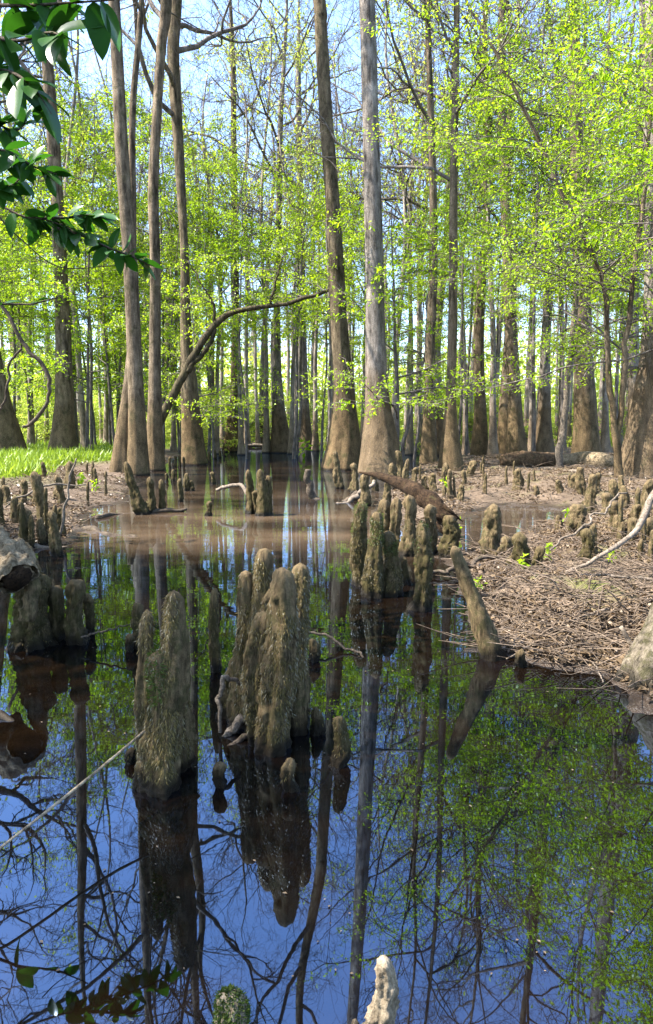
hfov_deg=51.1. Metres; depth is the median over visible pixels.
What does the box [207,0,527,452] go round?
swamp tree
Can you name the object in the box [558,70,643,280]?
understory tree
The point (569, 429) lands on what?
background tree
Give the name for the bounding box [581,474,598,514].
cypress knee
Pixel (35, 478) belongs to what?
cypress knee
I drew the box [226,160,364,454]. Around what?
understory tree
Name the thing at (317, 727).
cypress knee
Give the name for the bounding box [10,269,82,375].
background tree
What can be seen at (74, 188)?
understory tree
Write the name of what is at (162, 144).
background tree
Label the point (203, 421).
understory tree
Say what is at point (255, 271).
background tree
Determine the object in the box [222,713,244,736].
stick
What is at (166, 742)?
cypress knee clump
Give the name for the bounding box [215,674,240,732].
stick
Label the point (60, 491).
cypress knee
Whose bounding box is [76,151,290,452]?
understory tree
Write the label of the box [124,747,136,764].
cypress knee
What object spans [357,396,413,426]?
understory tree
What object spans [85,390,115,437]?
understory tree
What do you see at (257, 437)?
background tree
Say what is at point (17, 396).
background tree
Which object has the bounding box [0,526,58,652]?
broken stump
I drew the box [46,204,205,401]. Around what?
understory tree
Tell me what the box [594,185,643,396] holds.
background tree
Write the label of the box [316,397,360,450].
understory tree
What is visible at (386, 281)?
background tree
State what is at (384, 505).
cypress knee
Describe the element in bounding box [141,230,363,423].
leaning tree
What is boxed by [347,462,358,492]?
cypress knee
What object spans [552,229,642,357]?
understory tree
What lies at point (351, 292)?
background tree
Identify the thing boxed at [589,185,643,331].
understory tree
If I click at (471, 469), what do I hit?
cypress knee
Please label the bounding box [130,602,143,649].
cypress knee
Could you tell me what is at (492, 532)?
cypress knee
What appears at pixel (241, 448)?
background tree
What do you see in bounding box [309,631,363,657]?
stick
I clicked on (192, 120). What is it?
background tree
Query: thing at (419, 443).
understory tree
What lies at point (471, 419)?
understory tree
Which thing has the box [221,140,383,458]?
understory tree
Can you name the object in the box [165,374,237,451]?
understory tree
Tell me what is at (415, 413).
background tree
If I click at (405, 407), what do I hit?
background tree
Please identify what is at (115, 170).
background tree
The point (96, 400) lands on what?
understory tree
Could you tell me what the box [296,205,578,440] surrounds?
understory tree
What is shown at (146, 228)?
background tree
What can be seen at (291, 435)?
background tree
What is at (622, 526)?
cypress knee
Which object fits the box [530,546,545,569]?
cypress knee
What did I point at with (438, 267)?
background tree
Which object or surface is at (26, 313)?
background tree
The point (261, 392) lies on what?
swamp tree
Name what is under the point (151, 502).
cypress knee
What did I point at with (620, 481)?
cypress knee
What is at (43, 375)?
understory tree
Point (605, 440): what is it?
background tree
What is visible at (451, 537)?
cypress knee
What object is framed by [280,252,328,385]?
background tree
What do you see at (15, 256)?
understory tree
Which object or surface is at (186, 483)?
cypress knee
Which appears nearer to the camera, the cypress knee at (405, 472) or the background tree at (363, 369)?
the cypress knee at (405, 472)
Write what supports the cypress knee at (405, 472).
on the ground at (638, 702)
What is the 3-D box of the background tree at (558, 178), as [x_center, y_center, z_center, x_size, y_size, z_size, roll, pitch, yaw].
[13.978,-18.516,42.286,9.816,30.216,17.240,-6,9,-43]
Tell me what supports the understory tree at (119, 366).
on the ground at (638, 702)
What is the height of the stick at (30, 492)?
0.344 m
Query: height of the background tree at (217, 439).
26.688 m
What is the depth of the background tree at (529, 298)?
73.05 m
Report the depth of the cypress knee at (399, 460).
20.99 m
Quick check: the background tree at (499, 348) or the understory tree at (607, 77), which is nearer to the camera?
the understory tree at (607, 77)
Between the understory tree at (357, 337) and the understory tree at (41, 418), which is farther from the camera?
the understory tree at (41, 418)
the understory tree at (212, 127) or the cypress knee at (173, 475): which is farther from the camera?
the understory tree at (212, 127)
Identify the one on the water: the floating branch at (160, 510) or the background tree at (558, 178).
the floating branch at (160, 510)
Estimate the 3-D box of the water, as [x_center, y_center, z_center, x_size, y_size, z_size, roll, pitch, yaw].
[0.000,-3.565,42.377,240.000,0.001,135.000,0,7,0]
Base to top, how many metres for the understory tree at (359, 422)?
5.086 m
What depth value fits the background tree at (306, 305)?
67.37 m
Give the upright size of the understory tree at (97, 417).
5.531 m
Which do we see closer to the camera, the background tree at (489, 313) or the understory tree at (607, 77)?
the understory tree at (607, 77)
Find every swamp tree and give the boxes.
[0,0,106,450]
[0,0,333,451]
[0,205,35,394]
[18,0,78,452]
[104,0,143,472]
[108,0,149,475]
[120,0,294,464]
[127,74,308,442]
[144,197,179,424]
[147,0,255,470]
[153,0,383,452]
[157,0,564,470]
[185,0,384,448]
[194,65,316,443]
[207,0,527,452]
[255,0,449,464]
[293,0,491,455]
[313,0,360,470]
[333,0,626,453]
[340,0,583,455]
[358,0,399,474]
[405,0,637,451]
[434,0,644,422]
[470,0,607,452]
[621,0,652,478]
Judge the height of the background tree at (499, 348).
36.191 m
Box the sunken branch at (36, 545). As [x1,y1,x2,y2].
[34,543,64,548]
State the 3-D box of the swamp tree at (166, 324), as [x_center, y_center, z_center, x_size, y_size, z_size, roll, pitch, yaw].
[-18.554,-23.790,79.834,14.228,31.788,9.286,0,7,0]
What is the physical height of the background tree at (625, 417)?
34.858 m
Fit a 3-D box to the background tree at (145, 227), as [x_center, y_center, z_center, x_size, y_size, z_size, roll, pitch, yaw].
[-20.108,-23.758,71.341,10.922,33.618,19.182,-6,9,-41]
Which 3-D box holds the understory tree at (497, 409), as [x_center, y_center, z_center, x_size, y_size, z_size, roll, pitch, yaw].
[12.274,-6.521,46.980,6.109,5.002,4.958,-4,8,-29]
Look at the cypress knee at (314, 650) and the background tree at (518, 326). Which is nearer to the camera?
the cypress knee at (314, 650)
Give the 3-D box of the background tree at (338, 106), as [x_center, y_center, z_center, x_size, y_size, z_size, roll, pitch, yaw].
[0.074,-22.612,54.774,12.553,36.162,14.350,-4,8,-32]
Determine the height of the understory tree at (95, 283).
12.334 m
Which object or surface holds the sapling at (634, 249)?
on the ground at (638, 702)
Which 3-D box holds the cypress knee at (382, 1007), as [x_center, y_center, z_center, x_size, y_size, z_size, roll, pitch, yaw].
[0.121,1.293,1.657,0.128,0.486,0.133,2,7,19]
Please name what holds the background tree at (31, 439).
on the ground at (638, 702)
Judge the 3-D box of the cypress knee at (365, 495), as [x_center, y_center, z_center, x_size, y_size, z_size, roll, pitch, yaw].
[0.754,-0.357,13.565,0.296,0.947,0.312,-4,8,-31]
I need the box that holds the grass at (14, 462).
[0,436,612,478]
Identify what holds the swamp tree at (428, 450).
on the ground at (638, 702)
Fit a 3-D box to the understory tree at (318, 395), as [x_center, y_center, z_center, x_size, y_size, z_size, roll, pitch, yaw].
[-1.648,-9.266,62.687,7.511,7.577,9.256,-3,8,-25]
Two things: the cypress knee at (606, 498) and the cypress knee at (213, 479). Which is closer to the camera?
the cypress knee at (606, 498)
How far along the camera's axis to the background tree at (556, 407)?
59.14 m
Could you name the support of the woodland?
on the ground at (638, 702)
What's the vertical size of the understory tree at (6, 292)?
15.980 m
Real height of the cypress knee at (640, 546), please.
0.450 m
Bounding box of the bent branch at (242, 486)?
[216,483,245,494]
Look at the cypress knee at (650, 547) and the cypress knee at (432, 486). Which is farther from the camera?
the cypress knee at (432, 486)
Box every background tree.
[0,0,210,448]
[0,2,143,443]
[0,8,111,446]
[0,10,182,437]
[0,67,46,436]
[0,91,95,373]
[0,125,80,404]
[0,244,79,357]
[1,37,96,441]
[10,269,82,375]
[11,1,185,444]
[28,145,170,440]
[36,102,191,395]
[60,88,147,303]
[63,0,206,425]
[73,78,165,370]
[77,60,230,451]
[92,41,210,338]
[100,136,200,338]
[106,27,309,453]
[107,2,269,449]
[120,150,175,363]
[136,73,202,418]
[142,185,225,422]
[143,76,287,448]
[145,0,392,452]
[146,36,323,447]
[168,8,315,454]
[198,31,357,453]
[201,120,286,430]
[213,126,322,443]
[216,242,282,377]
[216,265,285,398]
[227,139,359,365]
[230,178,292,439]
[235,0,460,441]
[238,0,419,450]
[239,53,345,429]
[239,104,348,419]
[240,23,438,446]
[244,0,396,390]
[248,252,324,381]
[250,81,397,425]
[250,269,324,372]
[255,160,392,357]
[258,234,357,345]
[262,0,497,426]
[266,109,425,371]
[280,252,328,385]
[283,206,395,331]
[304,0,548,454]
[305,36,518,447]
[308,295,361,389]
[309,1,496,450]
[318,274,400,406]
[322,92,459,382]
[331,10,526,441]
[338,85,410,302]
[355,143,500,353]
[356,173,447,358]
[363,0,610,447]
[378,0,569,453]
[380,0,637,454]
[388,272,414,357]
[389,120,528,407]
[392,236,468,400]
[407,0,641,442]
[407,12,569,331]
[413,0,632,424]
[415,0,638,451]
[437,0,635,450]
[446,233,503,347]
[458,0,624,424]
[484,237,567,360]
[486,170,603,400]
[487,182,558,439]
[488,221,554,363]
[491,0,637,451]
[494,138,620,443]
[506,0,638,439]
[514,1,638,434]
[519,0,638,446]
[522,242,593,387]
[530,62,625,326]
[537,232,618,343]
[553,283,618,389]
[554,58,637,447]
[592,105,643,400]
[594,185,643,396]
[611,151,643,394]
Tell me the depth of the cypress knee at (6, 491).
12.00 m
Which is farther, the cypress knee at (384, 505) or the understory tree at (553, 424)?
the understory tree at (553, 424)
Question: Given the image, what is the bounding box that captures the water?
[0,445,652,1023]
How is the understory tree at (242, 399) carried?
on the ground at (638, 702)
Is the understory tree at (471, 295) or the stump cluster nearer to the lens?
the stump cluster
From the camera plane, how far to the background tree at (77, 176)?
52.72 m
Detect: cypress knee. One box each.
[0,487,4,526]
[1,477,4,499]
[2,485,10,504]
[9,496,17,523]
[17,504,19,525]
[18,479,27,502]
[18,501,28,541]
[25,508,34,542]
[28,514,35,548]
[29,471,43,522]
[36,517,46,544]
[41,461,46,476]
[44,488,48,530]
[46,523,49,543]
[47,510,63,556]
[48,585,65,641]
[52,487,57,499]
[52,504,57,521]
[54,475,67,506]
[57,507,66,536]
[63,579,89,645]
[64,461,75,488]
[83,593,96,633]
[86,481,89,505]
[91,461,94,478]
[92,468,97,483]
[104,471,107,494]
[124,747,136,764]
[125,633,134,651]
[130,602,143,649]
[146,477,156,512]
[158,479,165,508]
[168,457,170,467]
[171,470,174,481]
[173,455,176,466]
[177,478,183,501]
[178,454,180,466]
[183,473,189,490]
[189,480,194,490]
[204,501,212,515]
[207,451,210,461]
[207,588,221,672]
[210,471,215,484]
[211,983,251,1023]
[212,761,226,788]
[279,757,299,792]
[308,639,320,662]
[309,707,325,735]
[328,716,350,768]
[332,451,344,488]
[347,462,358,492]
[351,1018,358,1023]
[358,470,371,506]
[362,955,399,1023]
[370,476,378,492]
[377,499,390,531]
[382,483,391,502]
[388,463,397,488]
[389,497,402,546]
[395,450,403,476]
[398,494,416,556]
[400,459,409,491]
[407,520,434,612]
[411,467,417,481]
[421,475,428,489]
[423,504,437,554]
[429,473,437,490]
[437,515,460,558]
[441,462,448,484]
[442,485,446,496]
[446,469,453,497]
[446,480,451,498]
[453,478,455,496]
[456,484,464,501]
[461,470,466,484]
[466,460,476,477]
[478,503,502,556]
[482,464,484,479]
[482,472,486,493]
[495,536,512,555]
[504,466,507,485]
[505,532,530,568]
[511,468,524,490]
[514,648,526,667]
[526,472,530,491]
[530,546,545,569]
[533,485,539,494]
[554,515,562,530]
[555,479,563,492]
[565,504,587,532]
[568,473,575,489]
[574,467,586,495]
[576,520,581,536]
[577,528,594,562]
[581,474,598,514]
[589,523,597,556]
[596,472,601,492]
[597,493,612,518]
[605,501,618,528]
[608,479,618,500]
[611,515,617,537]
[616,495,623,541]
[618,475,624,490]
[618,521,625,540]
[619,485,629,509]
[625,517,637,541]
[629,504,641,532]
[634,487,640,504]
[637,539,644,560]
[639,491,649,531]
[640,479,652,507]
[640,518,652,542]
[641,521,646,546]
[647,530,652,562]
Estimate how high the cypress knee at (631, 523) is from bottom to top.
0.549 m
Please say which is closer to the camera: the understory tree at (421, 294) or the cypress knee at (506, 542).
the cypress knee at (506, 542)
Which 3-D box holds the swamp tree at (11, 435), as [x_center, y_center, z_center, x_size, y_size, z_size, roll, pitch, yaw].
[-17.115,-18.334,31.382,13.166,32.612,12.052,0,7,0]
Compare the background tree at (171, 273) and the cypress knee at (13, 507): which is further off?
the background tree at (171, 273)
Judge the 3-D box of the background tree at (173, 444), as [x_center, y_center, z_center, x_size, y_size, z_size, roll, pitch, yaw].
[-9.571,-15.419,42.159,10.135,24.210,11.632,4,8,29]
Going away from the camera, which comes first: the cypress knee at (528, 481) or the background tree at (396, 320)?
the cypress knee at (528, 481)
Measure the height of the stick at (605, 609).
0.193 m
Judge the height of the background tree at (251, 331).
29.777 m
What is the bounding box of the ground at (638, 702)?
[0,438,652,714]
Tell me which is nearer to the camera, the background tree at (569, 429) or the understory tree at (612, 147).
the understory tree at (612, 147)
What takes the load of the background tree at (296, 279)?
on the ground at (638, 702)
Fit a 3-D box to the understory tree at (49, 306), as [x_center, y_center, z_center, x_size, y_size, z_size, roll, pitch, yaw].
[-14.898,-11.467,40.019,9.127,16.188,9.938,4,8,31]
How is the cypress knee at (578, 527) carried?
on the ground at (638, 702)
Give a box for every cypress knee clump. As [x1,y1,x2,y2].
[132,590,200,799]
[215,548,311,757]
[349,501,411,598]
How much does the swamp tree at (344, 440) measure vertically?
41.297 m
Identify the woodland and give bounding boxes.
[4,316,640,438]
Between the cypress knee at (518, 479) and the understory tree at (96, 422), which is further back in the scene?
the understory tree at (96, 422)
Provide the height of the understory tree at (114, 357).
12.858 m
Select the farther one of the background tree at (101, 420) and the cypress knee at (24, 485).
the background tree at (101, 420)
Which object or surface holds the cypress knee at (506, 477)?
on the ground at (638, 702)
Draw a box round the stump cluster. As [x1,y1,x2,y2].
[245,469,272,516]
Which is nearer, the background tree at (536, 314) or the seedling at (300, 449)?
the seedling at (300, 449)
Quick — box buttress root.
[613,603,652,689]
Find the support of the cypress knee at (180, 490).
in the water
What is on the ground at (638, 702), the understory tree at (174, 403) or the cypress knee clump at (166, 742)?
the understory tree at (174, 403)
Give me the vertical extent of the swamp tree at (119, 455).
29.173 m
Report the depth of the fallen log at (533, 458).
24.02 m
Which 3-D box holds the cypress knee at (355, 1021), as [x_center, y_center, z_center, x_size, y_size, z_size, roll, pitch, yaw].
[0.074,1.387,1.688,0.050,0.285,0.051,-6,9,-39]
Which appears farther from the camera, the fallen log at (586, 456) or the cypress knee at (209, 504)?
the fallen log at (586, 456)
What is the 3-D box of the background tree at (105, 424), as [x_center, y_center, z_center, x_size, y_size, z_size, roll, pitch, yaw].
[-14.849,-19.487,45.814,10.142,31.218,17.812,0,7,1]
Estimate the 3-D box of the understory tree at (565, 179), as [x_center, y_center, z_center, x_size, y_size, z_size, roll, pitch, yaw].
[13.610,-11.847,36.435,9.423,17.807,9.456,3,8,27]
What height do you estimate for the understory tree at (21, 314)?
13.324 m
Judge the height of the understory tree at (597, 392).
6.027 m
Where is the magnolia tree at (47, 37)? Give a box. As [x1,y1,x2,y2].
[0,0,162,304]
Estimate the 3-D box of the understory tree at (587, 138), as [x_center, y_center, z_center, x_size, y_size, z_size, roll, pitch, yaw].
[11.710,-10.122,32.125,8.257,15.548,8.228,-1,7,-12]
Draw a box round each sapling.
[336,0,652,477]
[358,294,477,461]
[411,0,647,467]
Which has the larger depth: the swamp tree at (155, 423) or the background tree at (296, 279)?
the background tree at (296, 279)
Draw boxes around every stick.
[5,483,85,507]
[59,458,76,536]
[81,624,130,637]
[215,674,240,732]
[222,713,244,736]
[227,733,247,745]
[303,469,359,500]
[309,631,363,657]
[336,480,375,502]
[433,555,507,574]
[498,608,618,632]
[506,643,585,659]
[522,467,585,473]
[549,492,626,550]
[573,574,652,580]
[578,650,603,682]
[619,625,632,645]
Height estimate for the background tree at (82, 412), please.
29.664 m
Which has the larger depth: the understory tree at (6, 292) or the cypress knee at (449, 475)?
the understory tree at (6, 292)
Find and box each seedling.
[77,472,85,484]
[89,479,98,490]
[298,438,312,458]
[473,577,486,589]
[517,553,530,568]
[545,542,555,555]
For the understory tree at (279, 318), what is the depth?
34.80 m
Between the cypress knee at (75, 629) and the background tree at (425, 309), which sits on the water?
the cypress knee at (75, 629)
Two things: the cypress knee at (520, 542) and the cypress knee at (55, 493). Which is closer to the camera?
the cypress knee at (520, 542)
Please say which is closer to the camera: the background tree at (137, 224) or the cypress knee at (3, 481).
the cypress knee at (3, 481)
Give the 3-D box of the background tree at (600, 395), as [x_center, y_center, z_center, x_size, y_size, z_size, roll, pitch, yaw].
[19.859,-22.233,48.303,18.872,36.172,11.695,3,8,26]
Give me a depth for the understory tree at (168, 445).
46.11 m
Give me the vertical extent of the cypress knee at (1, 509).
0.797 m
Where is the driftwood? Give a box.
[244,443,261,446]
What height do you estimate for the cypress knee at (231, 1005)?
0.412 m
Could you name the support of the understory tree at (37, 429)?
on the ground at (638, 702)
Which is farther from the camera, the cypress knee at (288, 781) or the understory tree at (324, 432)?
the understory tree at (324, 432)
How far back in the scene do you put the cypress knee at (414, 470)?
18.43 m
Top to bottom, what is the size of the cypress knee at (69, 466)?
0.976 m
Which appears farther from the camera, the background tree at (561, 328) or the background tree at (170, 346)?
the background tree at (170, 346)
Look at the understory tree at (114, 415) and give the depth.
63.90 m
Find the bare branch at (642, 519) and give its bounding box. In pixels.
[563,490,652,574]
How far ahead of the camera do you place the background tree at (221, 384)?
54.95 m
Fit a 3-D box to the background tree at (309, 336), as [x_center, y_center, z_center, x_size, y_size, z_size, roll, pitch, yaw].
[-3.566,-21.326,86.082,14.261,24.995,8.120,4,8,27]
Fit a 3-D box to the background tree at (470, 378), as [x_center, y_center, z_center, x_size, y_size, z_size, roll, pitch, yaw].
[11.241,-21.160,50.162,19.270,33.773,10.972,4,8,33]
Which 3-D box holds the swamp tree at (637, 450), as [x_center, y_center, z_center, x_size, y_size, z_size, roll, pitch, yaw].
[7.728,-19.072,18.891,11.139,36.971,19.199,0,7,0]
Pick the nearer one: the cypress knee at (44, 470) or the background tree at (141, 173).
the cypress knee at (44, 470)
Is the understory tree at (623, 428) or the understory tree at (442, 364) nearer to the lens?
the understory tree at (623, 428)
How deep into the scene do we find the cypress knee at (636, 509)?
8.37 m
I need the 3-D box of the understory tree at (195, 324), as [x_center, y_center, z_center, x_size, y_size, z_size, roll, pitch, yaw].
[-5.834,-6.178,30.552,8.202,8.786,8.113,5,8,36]
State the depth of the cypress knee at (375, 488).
16.47 m
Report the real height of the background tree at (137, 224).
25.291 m
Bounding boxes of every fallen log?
[500,450,555,466]
[563,451,613,467]
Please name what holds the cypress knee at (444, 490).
on the ground at (638, 702)
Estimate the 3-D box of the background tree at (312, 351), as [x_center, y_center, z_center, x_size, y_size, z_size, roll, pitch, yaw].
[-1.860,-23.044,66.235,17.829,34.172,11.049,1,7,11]
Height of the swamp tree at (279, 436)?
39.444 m
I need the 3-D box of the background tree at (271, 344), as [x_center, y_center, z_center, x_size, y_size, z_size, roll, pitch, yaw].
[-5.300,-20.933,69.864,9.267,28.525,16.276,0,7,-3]
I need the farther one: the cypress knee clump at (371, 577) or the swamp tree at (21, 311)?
the swamp tree at (21, 311)
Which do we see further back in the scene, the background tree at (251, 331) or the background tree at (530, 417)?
the background tree at (251, 331)
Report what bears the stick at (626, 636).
on the ground at (638, 702)
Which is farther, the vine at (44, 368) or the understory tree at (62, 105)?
the understory tree at (62, 105)
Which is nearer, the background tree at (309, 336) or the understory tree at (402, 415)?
the understory tree at (402, 415)
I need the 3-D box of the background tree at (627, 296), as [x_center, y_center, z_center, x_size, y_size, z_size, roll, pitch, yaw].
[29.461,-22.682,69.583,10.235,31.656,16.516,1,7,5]
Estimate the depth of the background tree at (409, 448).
39.94 m
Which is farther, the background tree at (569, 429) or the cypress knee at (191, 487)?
the background tree at (569, 429)
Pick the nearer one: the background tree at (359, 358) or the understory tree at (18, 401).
the understory tree at (18, 401)
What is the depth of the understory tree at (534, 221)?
38.02 m
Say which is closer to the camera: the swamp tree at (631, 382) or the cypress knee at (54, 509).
the cypress knee at (54, 509)
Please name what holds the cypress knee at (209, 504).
in the water
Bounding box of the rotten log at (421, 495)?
[359,471,462,534]
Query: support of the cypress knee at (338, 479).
on the ground at (638, 702)
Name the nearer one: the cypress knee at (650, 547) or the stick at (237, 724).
the stick at (237, 724)
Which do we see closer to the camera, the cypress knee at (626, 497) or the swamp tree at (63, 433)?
the cypress knee at (626, 497)
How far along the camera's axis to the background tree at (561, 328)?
39.00 m
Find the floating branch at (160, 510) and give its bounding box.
[95,508,186,518]
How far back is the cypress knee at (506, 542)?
7.70 m
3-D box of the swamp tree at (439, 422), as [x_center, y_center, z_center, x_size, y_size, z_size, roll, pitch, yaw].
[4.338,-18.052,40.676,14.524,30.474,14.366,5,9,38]
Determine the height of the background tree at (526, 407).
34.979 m
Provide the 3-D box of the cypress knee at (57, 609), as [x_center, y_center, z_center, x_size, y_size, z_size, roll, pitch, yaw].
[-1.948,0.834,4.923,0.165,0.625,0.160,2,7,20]
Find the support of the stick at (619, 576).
on the ground at (638, 702)
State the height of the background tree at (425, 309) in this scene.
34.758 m
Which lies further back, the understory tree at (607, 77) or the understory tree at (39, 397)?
the understory tree at (39, 397)
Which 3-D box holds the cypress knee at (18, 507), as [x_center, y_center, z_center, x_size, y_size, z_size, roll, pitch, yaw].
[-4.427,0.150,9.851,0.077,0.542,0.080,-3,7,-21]
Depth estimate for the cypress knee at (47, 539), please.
8.98 m
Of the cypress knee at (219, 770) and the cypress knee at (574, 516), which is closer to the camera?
the cypress knee at (219, 770)
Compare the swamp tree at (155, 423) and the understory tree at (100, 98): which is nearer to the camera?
the swamp tree at (155, 423)
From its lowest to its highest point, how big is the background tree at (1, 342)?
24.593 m
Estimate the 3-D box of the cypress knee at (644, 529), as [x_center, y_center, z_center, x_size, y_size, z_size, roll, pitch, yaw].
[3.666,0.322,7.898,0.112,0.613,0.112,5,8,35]
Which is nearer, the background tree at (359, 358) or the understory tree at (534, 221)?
the understory tree at (534, 221)
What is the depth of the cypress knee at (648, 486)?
11.39 m
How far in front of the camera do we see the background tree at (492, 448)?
34.50 m
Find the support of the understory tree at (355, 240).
on the ground at (638, 702)
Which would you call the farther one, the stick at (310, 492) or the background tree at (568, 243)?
the background tree at (568, 243)
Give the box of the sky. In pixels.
[0,0,643,420]
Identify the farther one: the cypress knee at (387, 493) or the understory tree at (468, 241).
the understory tree at (468, 241)
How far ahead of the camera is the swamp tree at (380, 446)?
22.10 m
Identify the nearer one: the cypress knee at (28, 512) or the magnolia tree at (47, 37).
the magnolia tree at (47, 37)
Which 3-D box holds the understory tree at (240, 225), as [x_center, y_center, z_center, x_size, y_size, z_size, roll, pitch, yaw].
[-4.478,-10.043,35.294,8.137,15.322,8.108,6,9,39]
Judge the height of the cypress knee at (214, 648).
0.762 m
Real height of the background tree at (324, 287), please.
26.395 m
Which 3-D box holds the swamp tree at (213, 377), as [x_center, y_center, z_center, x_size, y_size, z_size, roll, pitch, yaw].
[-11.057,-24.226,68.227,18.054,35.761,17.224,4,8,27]
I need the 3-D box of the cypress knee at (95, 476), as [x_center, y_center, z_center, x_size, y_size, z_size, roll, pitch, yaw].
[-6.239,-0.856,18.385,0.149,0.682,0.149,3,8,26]
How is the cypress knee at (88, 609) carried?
on the water
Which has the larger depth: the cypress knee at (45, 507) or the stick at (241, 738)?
the cypress knee at (45, 507)
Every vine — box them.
[0,300,51,427]
[0,348,22,409]
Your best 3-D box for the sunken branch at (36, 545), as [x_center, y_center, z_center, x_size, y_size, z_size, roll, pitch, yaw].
[-3.625,0.466,8.778,0.713,0.154,0.140,-2,7,-17]
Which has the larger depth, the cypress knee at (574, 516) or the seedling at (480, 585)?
the cypress knee at (574, 516)
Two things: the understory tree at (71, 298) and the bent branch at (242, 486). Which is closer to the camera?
the bent branch at (242, 486)
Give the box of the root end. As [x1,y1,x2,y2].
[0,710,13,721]
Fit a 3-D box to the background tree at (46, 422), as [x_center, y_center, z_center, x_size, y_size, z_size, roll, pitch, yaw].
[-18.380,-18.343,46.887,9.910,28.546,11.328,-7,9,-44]
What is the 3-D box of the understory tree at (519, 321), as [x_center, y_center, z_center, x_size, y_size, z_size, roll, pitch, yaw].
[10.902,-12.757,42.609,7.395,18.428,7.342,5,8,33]
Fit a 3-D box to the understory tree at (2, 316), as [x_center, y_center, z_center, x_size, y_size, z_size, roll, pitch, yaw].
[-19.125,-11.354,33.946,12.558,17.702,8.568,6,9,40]
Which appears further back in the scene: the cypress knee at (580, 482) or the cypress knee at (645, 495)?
the cypress knee at (580, 482)
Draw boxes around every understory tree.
[0,74,192,451]
[0,87,121,444]
[0,125,102,427]
[0,129,97,413]
[0,177,148,396]
[0,187,178,449]
[0,208,84,379]
[0,225,39,388]
[0,228,118,399]
[0,262,53,351]
[5,352,35,423]
[8,384,41,438]
[9,388,27,425]
[10,371,54,434]
[11,232,148,445]
[16,394,52,441]
[22,338,54,401]
[23,396,52,438]
[25,83,176,444]
[27,221,203,444]
[30,244,205,408]
[35,136,196,424]
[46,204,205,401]
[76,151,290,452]
[77,395,114,439]
[81,233,174,411]
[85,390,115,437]
[85,397,103,437]
[86,71,230,401]
[100,396,115,431]
[140,196,244,453]
[140,273,314,428]
[142,270,253,442]
[144,180,275,456]
[148,109,294,453]
[162,145,323,458]
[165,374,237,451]
[165,385,226,439]
[165,386,226,441]
[165,411,207,448]
[219,366,288,442]
[219,376,258,435]
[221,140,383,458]
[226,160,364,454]
[258,181,392,458]
[262,369,327,443]
[264,133,408,439]
[269,390,289,426]
[283,229,393,363]
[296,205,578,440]
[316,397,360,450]
[318,407,327,444]
[355,359,402,417]
[356,386,414,446]
[357,171,485,445]
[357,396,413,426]
[360,209,490,460]
[399,21,552,454]
[399,99,544,437]
[399,401,423,437]
[402,388,488,451]
[415,340,488,416]
[420,0,641,451]
[444,141,556,372]
[445,299,554,413]
[460,408,473,448]
[468,107,619,309]
[473,388,528,437]
[486,131,643,452]
[494,102,643,317]
[521,386,553,420]
[523,0,652,264]
[523,380,601,446]
[540,45,643,416]
[551,378,610,428]
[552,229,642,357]
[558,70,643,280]
[582,9,652,202]
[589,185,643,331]
[590,11,652,163]
[597,375,625,437]
[598,390,627,443]
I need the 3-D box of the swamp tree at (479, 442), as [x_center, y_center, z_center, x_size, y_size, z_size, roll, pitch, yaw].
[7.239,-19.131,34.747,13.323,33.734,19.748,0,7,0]
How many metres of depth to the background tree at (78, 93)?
40.93 m
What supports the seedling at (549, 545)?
on the ground at (638, 702)
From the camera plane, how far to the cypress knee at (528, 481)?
14.56 m
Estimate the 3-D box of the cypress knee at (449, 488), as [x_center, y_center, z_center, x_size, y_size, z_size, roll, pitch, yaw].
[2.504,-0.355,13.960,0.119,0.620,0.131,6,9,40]
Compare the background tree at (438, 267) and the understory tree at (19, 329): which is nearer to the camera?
the understory tree at (19, 329)
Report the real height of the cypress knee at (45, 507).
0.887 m
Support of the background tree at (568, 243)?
on the ground at (638, 702)
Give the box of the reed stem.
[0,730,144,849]
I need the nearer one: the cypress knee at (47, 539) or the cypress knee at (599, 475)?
the cypress knee at (47, 539)
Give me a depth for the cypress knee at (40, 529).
8.92 m
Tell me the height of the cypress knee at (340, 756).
0.453 m
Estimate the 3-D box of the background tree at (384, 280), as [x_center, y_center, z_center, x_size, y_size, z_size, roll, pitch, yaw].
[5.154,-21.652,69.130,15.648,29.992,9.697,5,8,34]
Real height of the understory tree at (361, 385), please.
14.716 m
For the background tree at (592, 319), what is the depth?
79.71 m
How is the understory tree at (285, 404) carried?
on the ground at (638, 702)
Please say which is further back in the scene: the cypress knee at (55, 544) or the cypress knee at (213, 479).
the cypress knee at (213, 479)
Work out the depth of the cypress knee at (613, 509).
8.71 m
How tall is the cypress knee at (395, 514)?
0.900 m
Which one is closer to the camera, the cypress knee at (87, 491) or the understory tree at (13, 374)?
the cypress knee at (87, 491)

